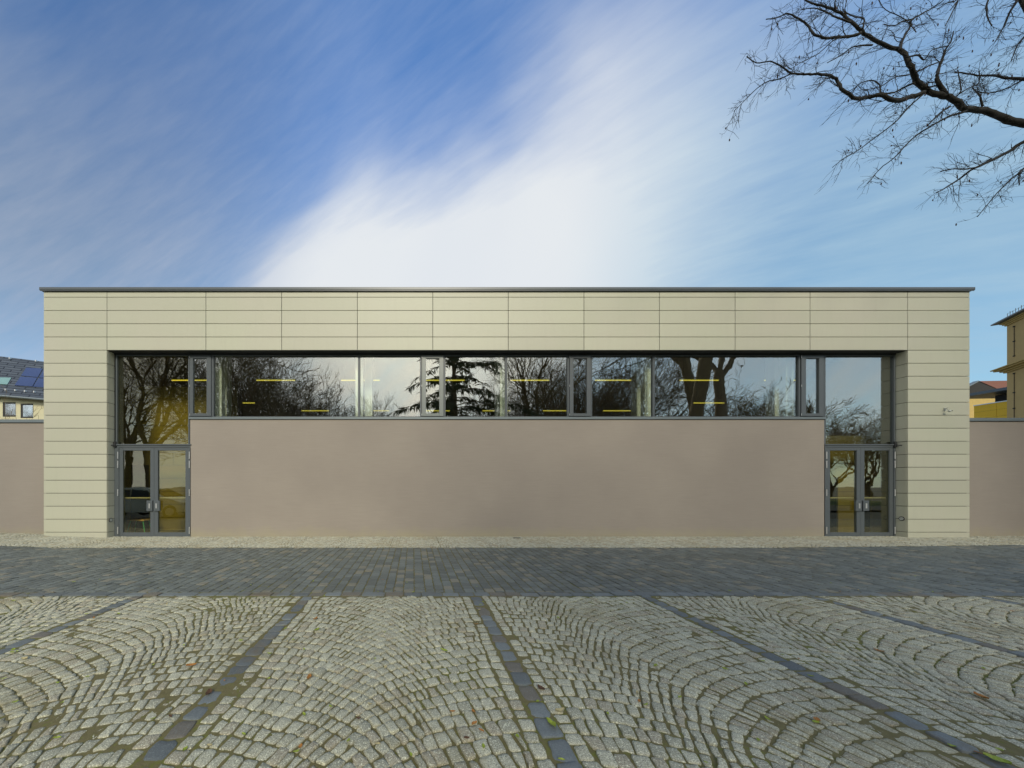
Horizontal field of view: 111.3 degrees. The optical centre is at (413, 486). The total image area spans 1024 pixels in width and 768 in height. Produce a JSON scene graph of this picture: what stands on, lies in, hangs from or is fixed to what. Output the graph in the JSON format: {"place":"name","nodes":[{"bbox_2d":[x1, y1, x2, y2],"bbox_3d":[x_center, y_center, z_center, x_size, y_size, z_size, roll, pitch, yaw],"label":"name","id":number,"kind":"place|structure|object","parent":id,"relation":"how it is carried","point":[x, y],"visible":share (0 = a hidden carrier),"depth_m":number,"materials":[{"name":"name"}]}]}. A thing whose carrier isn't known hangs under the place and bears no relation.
{"place":"outdoors","nodes":[
{"label":"outdoors","id":0,"kind":"place"},
{"bbox_2d":[125,529,184,531],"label":"back yard","id":1,"kind":"structure","parent":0,"point":[140,530],"depth_m":11.90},
{"bbox_2d":[0,356,43,418],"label":"dwelling house","id":2,"kind":"structure","parent":1,"relation":"on","point":[22,381],"depth_m":29.37,"materials":[{"name":"stone"}]},
{"bbox_2d":[0,377,10,384],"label":"roof window","id":3,"kind":"structure","parent":2,"relation":"in","point":[3,380],"depth_m":29.18,"materials":[{"name":"teal glass"}]},
{"bbox_2d":[3,402,15,416],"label":"window","id":4,"kind":"structure","parent":2,"relation":"in","point":[12,405],"depth_m":28.55,"materials":[{"name":"white glass"}]},
{"bbox_2d":[21,404,32,417],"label":"window","id":5,"kind":"structure","parent":2,"relation":"in","point":[26,409],"depth_m":29.02,"materials":[{"name":"white glass"}]},
{"bbox_2d":[970,387,1006,417],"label":"yellow pavilion","id":6,"kind":"structure","parent":1,"relation":"on","point":[997,408],"depth_m":40.43,"materials":[{"name":"paint"}]},
{"bbox_2d":[990,305,1023,417],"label":"ochre building","id":7,"kind":"structure","parent":1,"relation":"on","point":[1013,368],"depth_m":34.12,"materials":[{"name":"paint"}]},
{"bbox_2d":[0,535,1023,592],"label":"pavement","id":8,"kind":"structure","parent":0,"point":[422,567],"depth_m":6.43,"materials":[{"name":"grey stone"}]},
{"bbox_2d":[0,419,43,533],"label":"garden wall","id":9,"kind":"structure","parent":8,"relation":"on","point":[21,475],"depth_m":10.45,"materials":[{"name":"beige paint"}]},
{"bbox_2d":[0,532,1023,547],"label":"pale sett strip","id":10,"kind":"object","parent":8,"relation":"on","point":[9,539],"visible":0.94,"depth_m":9.37,"materials":[{"name":"stone"}]},
{"bbox_2d":[723,0,1023,225],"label":"overhanging tree","id":11,"kind":"object","parent":8,"relation":"on","point":[959,104],"visible":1,"depth_m":8.14,"materials":[{"name":"brown plant"}]},
{"bbox_2d":[970,418,1023,535],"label":"garden wall","id":12,"kind":"structure","parent":8,"relation":"on","point":[996,476],"depth_m":10.45,"materials":[{"name":"beige paint"}]},
{"bbox_2d":[0,593,1023,767],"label":"cobbled square","id":13,"kind":"structure","parent":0,"point":[999,680],"depth_m":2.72,"materials":[{"name":"grey stone"}]},
{"bbox_2d":[0,595,1023,767],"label":"guide strips","id":14,"kind":"object","parent":13,"relation":"on","point":[162,750],"visible":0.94,"depth_m":2.70,"materials":[{"name":"grey stone"}]},
{"bbox_2d":[546,717,555,727],"bbox_3d":[0.894,1.521,2.198,0.038,0.022,0.102,0,-7,-12],"label":"fallen leaf","id":15,"kind":"object","parent":14,"relation":"on","point":[551,722],"visible":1,"depth_m":2.21,"materials":[{"name":"green plant"}]},
{"bbox_2d":[983,752,1011,763],"bbox_3d":[3.265,1.522,1.909,0.054,0.023,0.082,2,-2,-32],"label":"fallen leaf","id":16,"kind":"object","parent":14,"relation":"on","point":[996,758],"visible":1,"depth_m":1.92,"materials":[{"name":"green plant"}]},
{"bbox_2d":[0,592,1023,596],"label":"kerb row","id":17,"kind":"object","parent":13,"relation":"on","point":[427,594],"visible":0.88,"depth_m":4.85,"materials":[{"name":"grey stone"}]},
{"bbox_2d":[973,691,988,698],"bbox_3d":[4.129,1.519,2.486,0.046,0.023,0.072,-4,2,5],"label":"fallen leaf","id":18,"kind":"object","parent":13,"relation":"on","point":[978,694],"visible":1,"depth_m":2.49,"materials":[{"name":"brown plant"}]},
{"bbox_2d":[0,0,1023,382],"label":"sky","id":19,"kind":"structure","parent":0,"point":[144,143],"materials":[{"name":"blue"}]},
{"bbox_3d":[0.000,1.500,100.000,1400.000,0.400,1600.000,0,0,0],"label":"ground","id":20,"kind":"structure","parent":0,"visible":0},
{"bbox_2d":[39,287,974,537],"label":"sports hall","id":21,"kind":"structure","parent":20,"relation":"on","point":[875,373],"depth_m":10.45,"materials":[{"name":"beige paint"}]},
{"bbox_2d":[117,448,153,536],"bbox_3d":[-8.500,0.176,10.467,1.103,2.724,0.129,0,0,0],"label":"door","id":22,"kind":"structure","parent":21,"relation":"in","point":[149,504],"depth_m":10.46,"materials":[{"name":"grey metal"}]},
{"bbox_2d":[127,519,149,531],"bbox_3d":[-9.058,1.322,11.300,0.627,0.464,0.360,0,0,0],"label":"wooden bench","id":23,"kind":"object","parent":21,"relation":"on","point":[136,520],"visible":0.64,"depth_m":11.18,"materials":[{"name":"brown wood"}]},
{"bbox_2d":[116,355,189,443],"bbox_3d":[-7.984,-2.645,10.495,2.266,2.759,0.090,0,0,0],"label":"window","id":24,"kind":"structure","parent":21,"relation":"in","point":[117,356],"depth_m":10.47,"materials":[{"name":"grey metal"}]},
{"bbox_2d":[154,448,189,536],"bbox_3d":[-7.391,0.176,10.467,1.108,2.724,0.129,0,0,0],"label":"door","id":25,"kind":"structure","parent":21,"relation":"in","point":[157,503],"depth_m":10.46,"materials":[{"name":"grey metal"}]},
{"bbox_2d":[171,379,206,380],"bbox_3d":[-8.400,-4.395,12.900,1.480,0.811,0.060,0,0,0],"label":"tube lamp","id":26,"kind":"object","parent":21,"relation":"hanging from","point":[187,379],"visible":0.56,"depth_m":12.88,"materials":[{"name":"yellow plastic"}]},
{"bbox_2d":[189,355,212,416],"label":"vent window","id":27,"kind":"structure","parent":21,"relation":"in","point":[209,358],"depth_m":10.43,"materials":[{"name":"grey metal"}]},
{"bbox_2d":[256,379,295,380],"bbox_3d":[-5.200,-4.395,12.900,1.480,0.811,0.060,0,0,0],"label":"tube lamp","id":28,"kind":"object","parent":21,"relation":"hanging from","point":[275,379],"visible":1,"depth_m":12.88,"materials":[{"name":"yellow plastic"}]},
{"bbox_2d":[213,355,358,416],"bbox_3d":[-3.907,-3.074,10.495,4.480,1.901,0.090,0,0,0],"label":"window","id":29,"kind":"structure","parent":21,"relation":"in","point":[214,356],"depth_m":10.45,"materials":[{"name":"grey metal"}]},
{"bbox_2d":[341,359,379,380],"bbox_3d":[-2.000,-4.395,12.900,1.480,0.811,0.060,0,0,0],"label":"tube lamp","id":30,"kind":"object","parent":21,"relation":"hanging from","point":[353,379],"visible":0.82,"depth_m":12.88,"materials":[{"name":"grey plastic"}]},
{"bbox_2d":[359,355,420,416],"bbox_3d":[-0.714,-3.074,10.495,1.900,1.901,0.090,0,0,0],"label":"window","id":31,"kind":"structure","parent":21,"relation":"in","point":[359,355],"depth_m":10.45,"materials":[{"name":"grey metal"}]},
{"bbox_2d":[421,355,443,416],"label":"vent window","id":32,"kind":"structure","parent":21,"relation":"in","point":[423,357],"depth_m":10.43,"materials":[{"name":"grey metal"}]},
{"bbox_2d":[426,379,464,380],"bbox_3d":[1.200,-4.395,12.900,1.480,0.811,0.060,0,0,0],"label":"tube lamp","id":33,"kind":"object","parent":21,"relation":"hanging from","point":[446,379],"visible":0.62,"depth_m":12.88,"materials":[{"name":"yellow plastic"}]},
{"bbox_2d":[444,355,505,416],"bbox_3d":[1.901,-3.074,10.495,1.889,1.901,0.090,0,0,0],"label":"window","id":34,"kind":"structure","parent":21,"relation":"in","point":[445,356],"depth_m":10.45,"materials":[{"name":"grey glass"}]},
{"bbox_2d":[510,379,549,380],"bbox_3d":[4.400,-4.395,12.900,1.480,0.811,0.060,0,0,0],"label":"tube lamp","id":35,"kind":"object","parent":21,"relation":"hanging from","point":[529,379],"visible":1,"depth_m":12.88,"materials":[{"name":"yellow plastic"}]},
{"bbox_2d":[506,355,567,416],"bbox_3d":[3.799,-3.074,10.495,1.903,1.901,0.090,0,0,0],"label":"window","id":36,"kind":"structure","parent":21,"relation":"in","point":[566,356],"depth_m":10.45,"materials":[{"name":"grey glass"}]},
{"bbox_2d":[568,355,590,416],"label":"vent window","id":37,"kind":"structure","parent":21,"relation":"in","point":[570,357],"depth_m":10.43,"materials":[{"name":"grey glass"}]},
{"bbox_2d":[594,359,630,380],"bbox_3d":[7.600,-4.395,12.900,1.480,0.811,0.060,0,0,0],"label":"tube lamp","id":38,"kind":"object","parent":21,"relation":"hanging from","point":[609,379],"visible":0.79,"depth_m":12.88,"materials":[{"name":"yellow plastic"}]},
{"bbox_2d":[591,355,653,416],"bbox_3d":[6.405,-3.074,10.495,1.917,1.901,0.090,0,0,0],"label":"window","id":39,"kind":"structure","parent":21,"relation":"in","point":[652,356],"depth_m":10.45,"materials":[{"name":"grey glass"}]},
{"bbox_2d":[679,379,718,380],"bbox_3d":[10.800,-4.395,12.900,1.480,0.811,0.060,0,0,0],"label":"tube lamp","id":40,"kind":"object","parent":21,"relation":"hanging from","point":[698,379],"visible":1,"depth_m":12.88,"materials":[{"name":"yellow plastic"}]},
{"bbox_2d":[693,402,723,402],"bbox_3d":[14.200,-4.395,16.400,1.480,0.811,0.060,0,0,0],"label":"tube lamp","id":41,"kind":"object","parent":21,"relation":"hanging from","point":[708,402],"visible":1,"depth_m":16.41,"materials":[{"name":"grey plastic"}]},
{"bbox_2d":[654,355,799,416],"bbox_3d":[9.597,-3.074,10.495,4.464,1.901,0.090,0,0,0],"label":"window","id":42,"kind":"structure","parent":21,"relation":"in","point":[797,357],"depth_m":10.45,"materials":[{"name":"grey metal"}]},
{"bbox_2d":[800,355,823,416],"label":"vent window","id":43,"kind":"structure","parent":21,"relation":"in","point":[819,358],"depth_m":10.43,"materials":[{"name":"grey metal"}]},
{"bbox_2d":[826,448,861,535],"bbox_3d":[13.167,0.176,10.467,1.087,2.724,0.129,0,0,0],"label":"door","id":44,"kind":"structure","parent":21,"relation":"in","point":[857,451],"depth_m":10.46,"materials":[{"name":"grey metal"}]},
{"bbox_2d":[824,355,895,443],"bbox_3d":[13.674,-2.645,10.495,2.184,2.759,0.090,0,0,0],"label":"window","id":45,"kind":"structure","parent":21,"relation":"in","point":[892,357],"depth_m":10.46,"materials":[{"name":"grey metal"}]},
{"bbox_2d":[861,448,895,535],"bbox_3d":[14.230,0.176,10.467,1.031,2.724,0.129,0,0,0],"label":"door","id":46,"kind":"structure","parent":21,"relation":"in","point":[889,451],"depth_m":10.46,"materials":[{"name":"grey metal"}]},
{"bbox_2d":[969,381,1006,417],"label":"red roof house","id":47,"kind":"structure","parent":20,"relation":"on","point":[977,386],"depth_m":54.40,"materials":[{"name":"brown tile"}]}
]}

